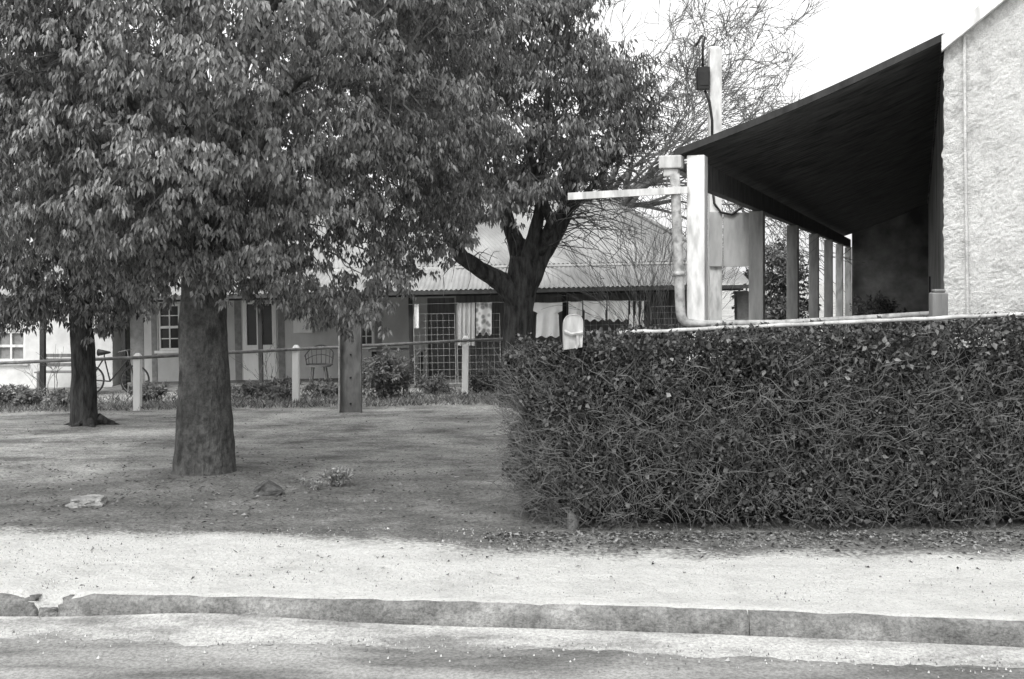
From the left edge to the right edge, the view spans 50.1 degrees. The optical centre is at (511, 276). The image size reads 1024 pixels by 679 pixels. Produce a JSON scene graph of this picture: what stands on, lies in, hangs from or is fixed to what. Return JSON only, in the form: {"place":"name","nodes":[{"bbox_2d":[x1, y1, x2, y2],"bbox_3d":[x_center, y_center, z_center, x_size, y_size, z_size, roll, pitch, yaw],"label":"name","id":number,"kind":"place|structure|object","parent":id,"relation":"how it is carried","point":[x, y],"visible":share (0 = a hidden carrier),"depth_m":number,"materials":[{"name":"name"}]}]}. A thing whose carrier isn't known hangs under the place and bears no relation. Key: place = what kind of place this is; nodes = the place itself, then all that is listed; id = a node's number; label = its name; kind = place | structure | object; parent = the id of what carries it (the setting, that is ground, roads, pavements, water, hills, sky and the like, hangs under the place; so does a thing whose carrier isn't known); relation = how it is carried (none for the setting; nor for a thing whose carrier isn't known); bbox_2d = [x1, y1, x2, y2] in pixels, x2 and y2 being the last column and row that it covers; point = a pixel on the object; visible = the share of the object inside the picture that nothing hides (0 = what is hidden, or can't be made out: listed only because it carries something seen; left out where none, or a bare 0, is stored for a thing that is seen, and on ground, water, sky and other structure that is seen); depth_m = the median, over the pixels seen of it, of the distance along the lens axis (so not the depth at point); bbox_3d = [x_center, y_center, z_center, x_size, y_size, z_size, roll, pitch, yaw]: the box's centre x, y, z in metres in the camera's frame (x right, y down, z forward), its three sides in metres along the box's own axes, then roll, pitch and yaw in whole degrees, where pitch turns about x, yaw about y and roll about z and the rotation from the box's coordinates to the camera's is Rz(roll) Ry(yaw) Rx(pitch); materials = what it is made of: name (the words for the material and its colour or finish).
{"place":"outdoors","nodes":[
{"label":"outdoors","id":0,"kind":"place"},
{"bbox_2d":[0,385,498,412],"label":"grass","id":1,"kind":"structure","parent":0,"point":[242,403],"depth_m":20.78,"materials":[{"name":"plant"}]},
{"bbox_2d":[0,0,984,282],"label":"sky","id":2,"kind":"structure","parent":0,"point":[849,38],"materials":[{"name":"white"}]},
{"bbox_2d":[0,522,1023,620],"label":"footpath","id":3,"kind":"structure","parent":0,"point":[755,575],"depth_m":7.74,"materials":[{"name":"grey concrete"}]},
{"bbox_2d":[562,314,582,528],"bbox_3d":[0.495,1.230,8.959,0.159,1.850,0.274,0,0,0],"label":"hedge corner post","id":4,"kind":"object","parent":3,"relation":"on","point":[572,328],"visible":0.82,"depth_m":8.86,"materials":[{"name":"white paint"}]},
{"bbox_2d":[0,283,1023,522],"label":"ground","id":5,"kind":"structure","parent":0,"point":[50,438],"depth_m":12.49,"materials":[{"name":"plant"}]},
{"bbox_2d":[0,383,45,407],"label":"garden shrub","id":6,"kind":"object","parent":5,"relation":"on","point":[21,395],"visible":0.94,"depth_m":21.34,"materials":[{"name":"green plant"}]},
{"bbox_2d":[15,346,66,399],"bbox_3d":[-9.637,2.002,22.575,1.017,1.270,1.132,0,0,-13],"label":"bare shrub","id":7,"kind":"object","parent":5,"relation":"on","point":[38,382],"visible":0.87,"depth_m":22.39,"materials":[{"name":"plant"}]},
{"bbox_2d":[40,317,45,395],"bbox_3d":[-10.486,1.707,24.505,0.110,2.314,0.110,0,0,0],"label":"timber post","id":8,"kind":"object","parent":5,"relation":"on","point":[43,356],"visible":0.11,"depth_m":24.45,"materials":[{"name":"grey wood"}]},
{"bbox_2d":[34,354,70,390],"bbox_3d":[-10.573,2.295,25.617,1.000,0.950,0.435,0,0,0],"label":"slatted bench","id":9,"kind":"object","parent":5,"relation":"on","point":[57,364],"visible":0.28,"depth_m":25.81,"materials":[{"name":"grey wood"}]},
{"bbox_2d":[42,387,69,406],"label":"garden shrub","id":10,"kind":"object","parent":5,"relation":"on","point":[57,394],"visible":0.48,"depth_m":20.86,"materials":[{"name":"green plant"}]},
{"bbox_2d":[0,249,130,388],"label":"whitewashed house","id":11,"kind":"structure","parent":5,"relation":"on","point":[14,346],"depth_m":26.40,"materials":[{"name":"white paint"}]},
{"bbox_2d":[0,331,28,364],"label":"window","id":12,"kind":"structure","parent":11,"relation":"in","point":[12,347],"depth_m":26.50,"materials":[{"name":"white paint"}]},
{"bbox_2d":[65,494,107,507],"bbox_3d":[-3.876,2.060,10.004,0.346,0.100,0.260,0,0,-6],"label":"flat rock","id":13,"kind":"object","parent":5,"relation":"on","point":[93,500],"visible":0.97,"depth_m":9.91,"materials":[{"name":"grey stone"}]},
{"bbox_2d":[96,349,149,392],"bbox_3d":[-8.876,2.119,24.350,1.666,1.023,0.523,0,0,0],"label":"bicycle","id":14,"kind":"object","parent":5,"relation":"on","point":[100,352],"visible":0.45,"depth_m":24.34,"materials":[{"name":"metal"}]},
{"bbox_2d":[0,29,246,426],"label":"tree","id":15,"kind":"object","parent":5,"relation":"on","point":[34,299],"visible":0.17,"depth_m":16.31,"materials":[{"name":"grey plant"}]},
{"bbox_2d":[127,380,169,401],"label":"garden shrub","id":16,"kind":"object","parent":5,"relation":"on","point":[163,390],"visible":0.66,"depth_m":22.20,"materials":[{"name":"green plant"}]},
{"bbox_2d":[231,379,270,399],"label":"garden shrub","id":17,"kind":"object","parent":5,"relation":"on","point":[248,388],"visible":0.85,"depth_m":22.14,"materials":[{"name":"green plant"}]},
{"bbox_2d":[0,336,502,410],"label":"pipe rail fence","id":18,"kind":"object","parent":5,"relation":"on","point":[137,358],"visible":0.87,"depth_m":20.94,"materials":[{"name":"grey metal"}]},
{"bbox_2d":[229,341,280,394],"bbox_3d":[-5.384,1.954,22.868,0.964,1.210,0.819,0,0,-28],"label":"bare shrub","id":19,"kind":"object","parent":5,"relation":"on","point":[265,364],"visible":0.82,"depth_m":22.85,"materials":[{"name":"grey plant"}]},
{"bbox_2d":[0,0,534,475],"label":"kurrajong tree","id":20,"kind":"object","parent":5,"relation":"on","point":[198,156],"visible":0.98,"depth_m":10.45,"materials":[{"name":"grey plant"}]},
{"bbox_2d":[253,479,283,495],"bbox_3d":[-2.345,2.067,10.562,0.296,0.201,0.194,0,0,-14],"label":"wedge rock","id":21,"kind":"object","parent":5,"relation":"on","point":[267,487],"visible":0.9,"depth_m":10.48,"materials":[{"name":"grey stone"}]},
{"bbox_2d":[259,374,302,399],"bbox_3d":[-4.603,2.262,22.045,0.935,0.620,0.860,0,0,36],"label":"garden shrub","id":22,"kind":"object","parent":5,"relation":"on","point":[281,389],"visible":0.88,"depth_m":21.92,"materials":[{"name":"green plant"}]},
{"bbox_2d":[300,477,323,489],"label":"weed","id":23,"kind":"object","parent":5,"relation":"on","point":[314,484],"visible":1,"depth_m":10.91,"materials":[{"name":"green plant"}]},
{"bbox_2d":[301,376,337,396],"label":"garden shrub","id":24,"kind":"object","parent":5,"relation":"on","point":[325,388],"visible":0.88,"depth_m":22.32,"materials":[{"name":"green plant"}]},
{"bbox_2d":[320,464,356,486],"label":"weed","id":25,"kind":"object","parent":5,"relation":"on","point":[336,472],"visible":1,"depth_m":11.10,"materials":[{"name":"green plant"}]},
{"bbox_2d":[338,307,361,412],"bbox_3d":[-2.792,1.536,18.945,0.389,2.030,0.160,0,0,0],"label":"wooden post","id":26,"kind":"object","parent":5,"relation":"on","point":[350,377],"depth_m":18.98,"materials":[{"name":"paint"}]},
{"bbox_2d":[362,345,421,399],"bbox_3d":[-2.429,1.923,21.595,1.293,1.213,1.312,0,0,-31],"label":"garden shrub","id":27,"kind":"object","parent":5,"relation":"on","point":[388,378],"visible":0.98,"depth_m":21.45,"materials":[{"name":"grey plant"}]},
{"bbox_2d":[96,196,748,393],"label":"verandah cottage","id":28,"kind":"structure","parent":5,"relation":"on","point":[249,327],"depth_m":26.79,"materials":[{"name":"paint"}]},
{"bbox_2d":[154,304,178,353],"bbox_3d":[-8.388,1.276,26.825,0.696,1.196,0.170,-1,0,0],"label":"window","id":29,"kind":"structure","parent":28,"relation":"in","point":[167,320],"depth_m":26.90,"materials":[{"name":"glass"}]},
{"bbox_2d":[242,300,276,379],"bbox_3d":[-6.164,1.552,26.820,0.856,1.957,0.080,0,0,0],"label":"double door","id":30,"kind":"structure","parent":28,"relation":"in","point":[249,315],"depth_m":26.78,"materials":[{"name":"white paint"}]},
{"bbox_2d":[304,345,333,382],"bbox_3d":[-4.523,2.054,25.723,0.703,0.879,0.606,0,0,0],"label":"cane chair","id":31,"kind":"object","parent":28,"relation":"on","point":[316,364],"visible":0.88,"depth_m":25.84,"materials":[{"name":"wicker"}]},
{"bbox_2d":[362,311,376,348],"bbox_3d":[-3.577,1.264,26.825,0.535,1.008,0.170,-1,0,0],"label":"window","id":32,"kind":"structure","parent":28,"relation":"in","point":[368,338],"depth_m":26.90,"materials":[{"name":"grey glass"}]},
{"bbox_2d":[368,348,425,375],"bbox_3d":[-2.707,2.084,25.900,1.300,0.740,0.600,0,0,0],"label":"verandah table","id":33,"kind":"object","parent":28,"relation":"on","point":[374,351],"visible":0.57,"depth_m":25.73,"materials":[{"name":"grey wood"}]},
{"bbox_2d":[427,298,454,375],"bbox_3d":[-1.723,1.479,26.875,0.670,1.910,0.050,-1,0,0],"label":"door","id":34,"kind":"structure","parent":28,"relation":"in","point":[436,358],"depth_m":26.86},
{"bbox_2d":[408,300,621,304],"bbox_3d":[0.383,0.588,24.740,5.443,0.098,0.012,0,0,0],"label":"clothes line","id":35,"kind":"object","parent":28,"relation":"attached to","point":[503,302],"visible":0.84,"depth_m":24.74,"materials":[{"name":"metal"}]},
{"bbox_2d":[414,304,418,327],"bbox_3d":[-2.152,0.889,24.733,0.099,0.549,0.054,0,0,0],"label":"face cloth","id":36,"kind":"object","parent":35,"relation":"hanging from","point":[416,316],"visible":1,"depth_m":24.73,"materials":[{"name":"white fabric"}]},
{"bbox_2d":[457,302,474,345],"bbox_3d":[-1.045,1.072,24.728,0.408,0.974,0.091,0,0,0],"label":"striped towel","id":37,"kind":"object","parent":35,"relation":"hanging from","point":[465,319],"visible":0.92,"depth_m":24.73,"materials":[{"name":"fabric"}]},
{"bbox_2d":[476,302,491,335],"bbox_3d":[-0.637,0.959,24.728,0.359,0.768,0.083,0,0,0],"label":"patterned towel","id":38,"kind":"object","parent":35,"relation":"hanging from","point":[483,318],"visible":1,"depth_m":24.73,"materials":[{"name":"fabric"}]},
{"bbox_2d":[533,302,561,337],"bbox_3d":[0.804,0.983,24.727,0.668,0.803,0.080,0,0,0],"label":"white shirt","id":39,"kind":"object","parent":35,"relation":"hanging from","point":[547,322],"visible":0.97,"depth_m":24.73,"materials":[{"name":"fabric"}]},
{"bbox_2d":[569,301,581,315],"bbox_3d":[1.429,0.726,24.728,0.309,0.337,0.078,0,0,0],"label":"white cloth","id":40,"kind":"object","parent":35,"relation":"hanging from","point":[578,305],"visible":0.87,"depth_m":24.74,"materials":[{"name":"fabric"}]},
{"bbox_2d":[583,300,605,320],"bbox_3d":[1.868,0.778,24.728,0.520,0.477,0.078,0,0,0],"label":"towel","id":41,"kind":"object","parent":35,"relation":"hanging from","point":[599,309],"visible":0.93,"depth_m":24.73,"materials":[{"name":"fabric"}]},
{"bbox_2d":[607,300,627,321],"bbox_3d":[2.387,0.781,24.727,0.470,0.490,0.078,0,0,0],"label":"white pillowcase","id":42,"kind":"object","parent":35,"relation":"hanging from","point":[619,310],"visible":0.83,"depth_m":24.73,"materials":[{"name":"fabric"}]},
{"bbox_2d":[629,302,632,326],"bbox_3d":[2.686,0.839,24.729,0.096,0.600,0.028,0,0,6],"label":"white sock","id":43,"kind":"object","parent":35,"relation":"hanging from","point":[630,316],"visible":0.67,"depth_m":24.73,"materials":[{"name":"fabric"}]},
{"bbox_2d":[634,301,638,328],"bbox_3d":[2.809,0.864,24.726,0.096,0.648,0.031,0,0,0],"label":"white sock","id":44,"kind":"object","parent":35,"relation":"hanging from","point":[637,320],"visible":0.56,"depth_m":24.73,"materials":[{"name":"fabric"}]},
{"bbox_2d":[640,301,643,326],"bbox_3d":[2.933,0.840,24.728,0.097,0.597,0.026,0,0,4],"label":"white sock","id":45,"kind":"object","parent":35,"relation":"hanging from","point":[641,312],"visible":0.54,"depth_m":24.73,"materials":[{"name":"fabric"}]},
{"bbox_2d":[411,373,453,393],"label":"garden shrub","id":46,"kind":"object","parent":5,"relation":"on","point":[436,383],"visible":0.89,"depth_m":22.69,"materials":[{"name":"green plant"}]},
{"bbox_2d":[460,368,499,392],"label":"garden shrub","id":47,"kind":"object","parent":5,"relation":"on","point":[476,383],"visible":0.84,"depth_m":22.54,"materials":[{"name":"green plant"}]},
{"bbox_2d":[477,347,498,392],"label":"bare shrub","id":48,"kind":"object","parent":5,"relation":"on","point":[490,374],"visible":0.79,"depth_m":22.90,"materials":[{"name":"grey plant"}]},
{"bbox_2d":[0,403,1023,587],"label":"leaf litter","id":49,"kind":"object","parent":5,"relation":"on","point":[1007,533],"visible":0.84,"depth_m":8.64,"materials":[{"name":"plant"}]},
{"bbox_2d":[328,0,731,407],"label":"forked tree","id":50,"kind":"object","parent":5,"relation":"on","point":[578,155],"visible":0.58,"depth_m":18.58,"materials":[{"name":"grey plant"}]},
{"bbox_2d":[468,0,863,300],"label":"bare tree","id":51,"kind":"object","parent":5,"relation":"on","point":[729,90],"visible":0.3,"depth_m":35.87,"materials":[{"name":"grey plant"}]},
{"bbox_2d":[547,197,831,363],"bbox_3d":[2.867,0.290,21.674,4.874,4.165,4.708,0,0,-28],"label":"bare shrub","id":52,"kind":"object","parent":5,"relation":"on","point":[651,282],"visible":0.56,"depth_m":21.41,"materials":[{"name":"grey plant"}]},
{"bbox_2d":[695,35,748,357],"bbox_3d":[3.043,-0.532,15.956,0.775,5.958,0.265,0,0,0],"label":"service pole","id":53,"kind":"object","parent":5,"relation":"on","point":[728,239],"visible":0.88,"depth_m":15.87,"materials":[{"name":"white metal"}]},
{"bbox_2d":[473,309,1023,535],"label":"clipped hedge","id":54,"kind":"object","parent":5,"relation":"on","point":[876,431],"visible":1,"depth_m":8.89,"materials":[{"name":"black plant"}]},
{"bbox_2d":[619,312,1023,334],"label":"hedge rail","id":55,"kind":"object","parent":54,"relation":"on","point":[904,319],"visible":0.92,"depth_m":8.99,"materials":[{"name":"white paint"}]},
{"bbox_2d":[729,233,820,352],"bbox_3d":[6.495,0.652,27.000,2.316,3.496,2.291,0,0,0],"label":"dense bush","id":56,"kind":"object","parent":5,"relation":"on","point":[779,263],"visible":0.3,"depth_m":26.90,"materials":[{"name":"plant"}]},
{"bbox_2d":[765,282,814,356],"bbox_3d":[5.526,1.213,22.518,1.350,2.216,1.315,0,0,0],"label":"dense bush","id":57,"kind":"object","parent":5,"relation":"on","point":[776,311],"visible":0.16,"depth_m":22.44,"materials":[{"name":"plant"}]},
{"bbox_2d":[568,0,1023,360],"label":"verandah building","id":58,"kind":"structure","parent":5,"relation":"on","point":[908,165],"depth_m":11.55,"materials":[{"name":"paint"}]},
{"bbox_2d":[929,276,930,292],"bbox_3d":[9.758,1.000,25.611,0.030,2.000,0.900,0,0,20],"label":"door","id":59,"kind":"structure","parent":58,"relation":"in","point":[929,276],"depth_m":25.19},
{"bbox_2d":[848,289,908,345],"bbox_3d":[10.546,1.471,31.542,1.705,2.191,1.604,0,0,45],"label":"dense bush","id":60,"kind":"object","parent":5,"relation":"on","point":[883,306],"visible":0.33,"depth_m":31.36,"materials":[{"name":"plant"}]},
{"bbox_2d":[929,289,947,349],"bbox_3d":[3.676,1.129,9.450,0.136,2.041,0.100,0,0,0],"label":"fence post","id":61,"kind":"object","parent":5,"relation":"on","point":[938,302],"visible":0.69,"depth_m":9.40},
{"bbox_2d":[0,638,1023,678],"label":"road","id":62,"kind":"structure","parent":0,"point":[27,659],"depth_m":6.22,"materials":[{"name":"grey asphalt"}]},
{"bbox_2d":[0,593,41,616],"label":"kerb section","id":63,"kind":"object","parent":62,"relation":"on","point":[12,605],"visible":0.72,"depth_m":7.05,"materials":[{"name":"concrete"}]},
{"bbox_2d":[38,607,57,617],"bbox_3d":[-2.981,2.160,7.049,0.125,0.072,0.108,0,0,-23],"label":"kerb rubble","id":64,"kind":"object","parent":62,"relation":"on","point":[48,612],"visible":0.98,"depth_m":7.01,"materials":[{"name":"concrete"}]},
{"bbox_2d":[57,593,748,635],"bbox_3d":[-0.734,2.167,6.921,4.377,0.248,0.180,0,0,5],"label":"kerb section","id":65,"kind":"object","parent":62,"relation":"on","point":[587,617],"visible":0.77,"depth_m":6.86,"materials":[{"name":"concrete"}]},
{"bbox_2d":[0,613,1023,667],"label":"gutter","id":66,"kind":"object","parent":62,"relation":"on","point":[189,629],"visible":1,"depth_m":6.64,"materials":[{"name":"grey concrete"}]},
{"bbox_2d":[0,526,1023,678],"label":"pebbles","id":67,"kind":"object","parent":66,"relation":"on","point":[563,649],"visible":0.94,"depth_m":7.29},
{"bbox_2d":[748,610,1023,647],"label":"kerb section","id":68,"kind":"object","parent":62,"relation":"on","point":[876,627],"visible":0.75,"depth_m":6.57,"materials":[{"name":"concrete"}]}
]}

